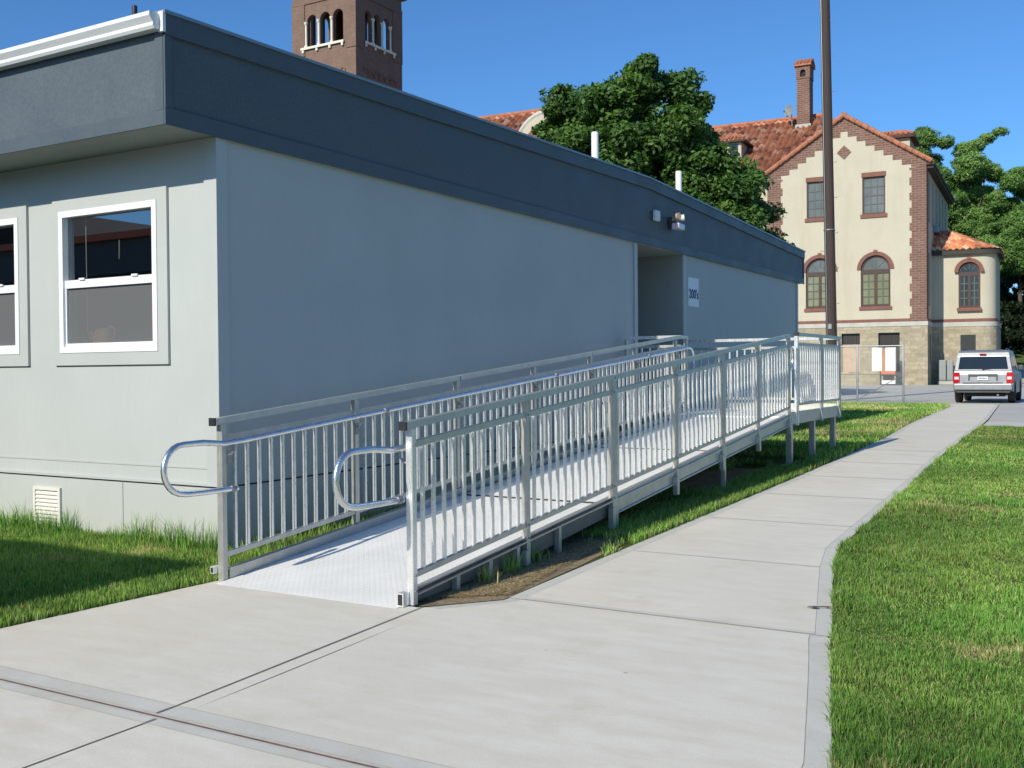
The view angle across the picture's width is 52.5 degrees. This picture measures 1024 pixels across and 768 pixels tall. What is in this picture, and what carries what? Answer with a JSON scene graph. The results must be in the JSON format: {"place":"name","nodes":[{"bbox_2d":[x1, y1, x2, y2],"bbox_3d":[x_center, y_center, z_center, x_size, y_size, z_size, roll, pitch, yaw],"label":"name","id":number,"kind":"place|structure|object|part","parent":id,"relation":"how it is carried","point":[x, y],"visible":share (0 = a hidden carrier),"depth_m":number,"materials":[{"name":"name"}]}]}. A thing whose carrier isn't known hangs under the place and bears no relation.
{"place":"outdoors","nodes":[
{"label":"outdoors","id":0,"kind":"place"},
{"bbox_2d":[1,401,950,625],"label":"lawn","id":1,"kind":"structure","parent":0,"point":[779,461],"depth_m":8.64,"materials":[{"name":"green plant"}]},
{"bbox_2d":[0,500,271,627],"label":"grass","id":2,"kind":"structure","parent":1,"relation":"on","point":[121,555],"depth_m":7.57,"materials":[{"name":"green plant"}]},
{"bbox_2d":[0,5,805,547],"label":"modular classroom","id":3,"kind":"structure","parent":1,"relation":"on","point":[202,223],"depth_m":9.36,"materials":[{"name":"paint"}]},
{"bbox_2d":[0,206,29,365],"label":"window","id":4,"kind":"structure","parent":3,"relation":"in","point":[14,299],"depth_m":9.52,"materials":[{"name":"paint"}]},
{"bbox_2d":[52,186,169,365],"bbox_3d":[-3.434,-0.895,8.938,1.470,1.460,0.123,0,1,30],"label":"window","id":5,"kind":"structure","parent":3,"relation":"in","point":[121,311],"depth_m":8.90,"materials":[{"name":"paint"}]},
{"bbox_2d":[653,210,659,221],"bbox_3d":[2.207,-2.568,15.842,0.056,0.160,0.180,0,1,31],"label":"junction box","id":6,"kind":"object","parent":3,"relation":"attached to","point":[656,215],"visible":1,"depth_m":15.77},
{"bbox_2d":[669,212,684,230],"bbox_3d":[2.601,-2.555,16.354,0.195,0.255,0.328,0,1,31],"label":"security light","id":7,"kind":"object","parent":3,"relation":"attached to","point":[674,220],"visible":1,"depth_m":16.29,"materials":[{"name":"silver metal"}]},
{"bbox_2d":[688,277,698,306],"bbox_3d":[3.040,-1.536,17.379,0.012,0.480,0.480,0,1,31],"label":"room sign","id":8,"kind":"object","parent":3,"relation":"attached to","point":[693,292],"visible":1,"depth_m":17.37,"materials":[{"name":"white plastic"}]},
{"bbox_2d":[621,332,840,464],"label":"landing platform","id":9,"kind":"structure","parent":1,"relation":"on","point":[826,375],"depth_m":14.67,"materials":[{"name":"metal"}]},
{"bbox_2d":[0,404,994,767],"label":"sidewalk","id":10,"kind":"structure","parent":0,"point":[528,684],"depth_m":5.06,"materials":[{"name":"concrete"}]},
{"bbox_2d":[0,679,378,767],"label":"expansion joint","id":11,"kind":"object","parent":10,"relation":"on","point":[197,725],"visible":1,"depth_m":4.16,"materials":[{"name":"grey concrete"}]},
{"bbox_2d":[24,608,420,767],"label":"control joint","id":12,"kind":"object","parent":10,"relation":"on","point":[219,688],"visible":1,"depth_m":4.67,"materials":[{"name":"grey concrete"}]},
{"bbox_2d":[0,404,997,767],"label":"sidewalk edging","id":13,"kind":"object","parent":10,"relation":"on","point":[818,736],"visible":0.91,"depth_m":4.53,"materials":[{"name":"concrete"}]},
{"bbox_2d":[807,606,835,608],"bbox_3d":[1.802,1.296,6.023,0.165,0.012,0.056,0,1,4],"label":"twig","id":14,"kind":"object","parent":10,"relation":"on","point":[822,606],"visible":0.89,"depth_m":6.04,"materials":[{"name":"brown wood"}]},
{"bbox_2d":[0,0,1023,294],"label":"sky","id":15,"kind":"structure","parent":0,"point":[955,68],"materials":[{"name":"blue"}]},
{"bbox_2d":[415,467,759,606],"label":"bare soil","id":16,"kind":"structure","parent":0,"point":[706,478],"depth_m":7.64,"materials":[{"name":"soil"}]},
{"bbox_2d":[160,334,793,607],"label":"wheelchair ramp","id":17,"kind":"structure","parent":16,"relation":"on","point":[412,551],"depth_m":8.14,"materials":[{"name":"metal"}]},
{"bbox_2d":[473,562,504,585],"bbox_3d":[-0.196,1.256,6.925,0.311,0.156,0.324,0,1,31],"label":"weed tuft","id":18,"kind":"object","parent":16,"relation":"on","point":[484,574],"visible":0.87,"depth_m":6.91,"materials":[{"name":"green plant"}]},
{"bbox_2d":[499,553,525,575],"bbox_3d":[-0.008,1.228,7.206,0.358,0.189,0.252,-1,1,-22],"label":"weed tuft","id":19,"kind":"object","parent":16,"relation":"on","point":[512,566],"visible":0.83,"depth_m":7.20,"materials":[{"name":"green plant"}]},
{"bbox_2d":[526,544,550,566],"bbox_3d":[0.146,1.221,7.555,0.274,0.180,0.344,0,1,5],"label":"weed tuft","id":20,"kind":"object","parent":16,"relation":"on","point":[534,554],"visible":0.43,"depth_m":7.53,"materials":[{"name":"green plant"}]},
{"bbox_2d":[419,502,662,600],"bbox_3d":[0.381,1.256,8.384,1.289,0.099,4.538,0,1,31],"label":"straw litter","id":21,"kind":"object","parent":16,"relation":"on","point":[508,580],"visible":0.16,"depth_m":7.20,"materials":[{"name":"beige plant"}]},
{"bbox_2d":[802,384,1023,421],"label":"parking lot","id":22,"kind":"structure","parent":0,"point":[1006,411],"depth_m":40.99,"materials":[{"name":"grey asphalt"}]},
{"bbox_2d":[802,343,903,402],"bbox_3d":[8.406,-0.353,37.815,11.170,2.040,0.067,0,1,31],"label":"chain link fence","id":23,"kind":"object","parent":22,"relation":"on","point":[857,373],"visible":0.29,"depth_m":35.47,"materials":[{"name":"metal"}]},
{"bbox_2d":[953,348,1023,402],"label":"parked suv","id":24,"kind":"object","parent":22,"relation":"on","point":[986,373],"visible":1,"depth_m":34.17,"materials":[{"name":"silver metal"}]},
{"bbox_3d":[15.480,-0.697,34.124,1.500,0.410,0.043,0,1,30],"label":"rear window","id":25,"kind":"part","parent":24,"relation":"part of","materials":[{"name":"black glass"}]},
{"bbox_3d":[16.904,-0.725,34.949,0.073,0.440,2.470,0,1,29],"label":"side window","id":26,"kind":"part","parent":24,"relation":"part of","materials":[{"name":"black glass"}]},
{"bbox_2d":[828,384,1006,637],"bbox_3d":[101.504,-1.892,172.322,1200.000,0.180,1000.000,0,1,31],"label":"ground","id":27,"kind":"structure","parent":0,"point":[957,443],"depth_m":24.83,"materials":[{"name":"grey concrete"}]},
{"bbox_2d":[291,0,406,90],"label":"bell tower","id":28,"kind":"structure","parent":27,"relation":"on","point":[348,47],"depth_m":77.96,"materials":[{"name":"brown brick"}]},
{"bbox_2d":[531,52,795,245],"bbox_3d":[6.105,-5.846,41.270,10.613,13.396,7.591,0,1,3],"label":"broadleaf tree","id":29,"kind":"object","parent":27,"relation":"on","point":[671,138],"visible":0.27,"depth_m":38.84,"materials":[{"name":"green plant"}]},
{"bbox_2d":[479,58,1004,384],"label":"mission building","id":30,"kind":"structure","parent":27,"relation":"on","point":[914,284],"depth_m":70.48,"materials":[{"name":"beige paint"}]},
{"bbox_2d":[783,104,792,125],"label":"satellite dish","id":31,"kind":"object","parent":30,"relation":"attached to","point":[788,111],"visible":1,"depth_m":80.50,"materials":[{"name":"metal"}]},
{"bbox_2d":[805,176,823,221],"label":"window","id":32,"kind":"structure","parent":30,"relation":"in","point":[815,201],"depth_m":71.56,"materials":[{"name":"grey glass"}]},
{"bbox_2d":[804,253,837,311],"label":"arched window","id":33,"kind":"structure","parent":30,"relation":"in","point":[815,271],"depth_m":71.64,"materials":[{"name":"brown glass"}]},
{"bbox_2d":[842,333,859,344],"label":"basement window","id":34,"kind":"structure","parent":30,"relation":"in","point":[847,339],"depth_m":70.70,"materials":[{"name":"black glass"}]},
{"bbox_2d":[860,171,886,218],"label":"window","id":35,"kind":"structure","parent":30,"relation":"in","point":[873,188],"depth_m":69.80,"materials":[{"name":"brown glass"}]},
{"bbox_2d":[857,250,893,309],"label":"arched window","id":36,"kind":"structure","parent":30,"relation":"in","point":[875,270],"depth_m":69.83,"materials":[{"name":"brown glass"}]},
{"bbox_2d":[879,333,899,371],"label":"basement window","id":37,"kind":"structure","parent":30,"relation":"in","point":[884,338],"depth_m":69.47,"materials":[{"name":"black glass"}]},
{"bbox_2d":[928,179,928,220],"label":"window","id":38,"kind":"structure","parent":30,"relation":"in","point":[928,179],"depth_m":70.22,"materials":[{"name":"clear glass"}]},
{"bbox_2d":[960,335,975,350],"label":"basement window","id":39,"kind":"structure","parent":30,"relation":"in","point":[968,342],"depth_m":70.43,"materials":[{"name":"grey glass"}]},
{"bbox_2d":[954,256,983,310],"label":"arched window","id":40,"kind":"structure","parent":30,"relation":"in","point":[969,272],"depth_m":70.34,"materials":[{"name":"brown glass"}]},
{"bbox_2d":[816,0,838,344],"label":"utility pole","id":41,"kind":"object","parent":27,"relation":"on","point":[829,232],"visible":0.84,"depth_m":37.61,"materials":[{"name":"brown wood"}]},
{"bbox_2d":[872,347,895,384],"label":"meter cabinet","id":42,"kind":"object","parent":27,"relation":"on","point":[888,361],"visible":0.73,"depth_m":67.83,"materials":[{"name":"white metal"}]},
{"bbox_2d":[938,360,953,384],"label":"utility cabinet","id":43,"kind":"object","parent":27,"relation":"on","point":[946,369],"visible":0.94,"depth_m":70.12,"materials":[{"name":"grey metal"}]},
{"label":"door","id":44,"kind":"part","parent":43,"relation":"part of","materials":[{"name":"grey metal"}]},
{"bbox_2d":[817,424,1023,767],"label":"lawn","id":45,"kind":"structure","parent":0,"point":[924,681],"depth_m":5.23,"materials":[{"name":"plant"}]},
{"bbox_2d":[984,421,1023,426],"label":"curb","id":46,"kind":"structure","parent":0,"point":[1014,424],"depth_m":22.09,"materials":[{"name":"concrete"}]},
{"bbox_2d":[1014,343,1023,383],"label":"hillside","id":47,"kind":"structure","parent":0,"point":[1019,358],"depth_m":89.94,"materials":[{"name":"green plant"}]},
{"bbox_2d":[914,125,969,249],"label":"feathery tree","id":48,"kind":"object","parent":47,"relation":"on","point":[926,136],"visible":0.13,"depth_m":95.45,"materials":[{"name":"green plant"}]},
{"bbox_2d":[948,127,1017,273],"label":"feathery tree","id":49,"kind":"object","parent":47,"relation":"on","point":[973,167],"visible":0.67,"depth_m":95.32,"materials":[{"name":"green plant"}]},
{"bbox_2d":[960,312,1008,339],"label":"shrub","id":50,"kind":"object","parent":47,"relation":"on","point":[1004,318],"visible":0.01,"depth_m":86.84,"materials":[{"name":"green plant"}]},
{"bbox_2d":[994,187,1014,284],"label":"feathery tree","id":51,"kind":"object","parent":47,"relation":"on","point":[1005,275],"depth_m":108.86,"materials":[{"name":"green plant"}]},
{"bbox_2d":[995,166,1023,346],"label":"feathery tree","id":52,"kind":"object","parent":47,"relation":"on","point":[1010,223],"visible":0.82,"depth_m":94.96,"materials":[{"name":"green plant"}]},
{"bbox_2d":[998,300,1023,354],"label":"shrub","id":53,"kind":"object","parent":47,"relation":"on","point":[1013,331],"visible":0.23,"depth_m":92.38,"materials":[{"name":"green plant"}]},
{"bbox_2d":[1000,275,1023,342],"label":"shrub","id":54,"kind":"object","parent":47,"relation":"on","point":[1004,295],"visible":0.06,"depth_m":98.22,"materials":[{"name":"green plant"}]},
{"bbox_2d":[1002,278,1022,295],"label":"shrub","id":55,"kind":"object","parent":47,"relation":"on","point":[1011,284],"visible":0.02,"depth_m":113.57,"materials":[{"name":"green plant"}]},
{"bbox_2d":[1017,366,1023,382],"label":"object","id":56,"kind":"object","parent":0,"point":[1022,372],"depth_m":79.68,"materials":[{"name":"metal"}]}
]}

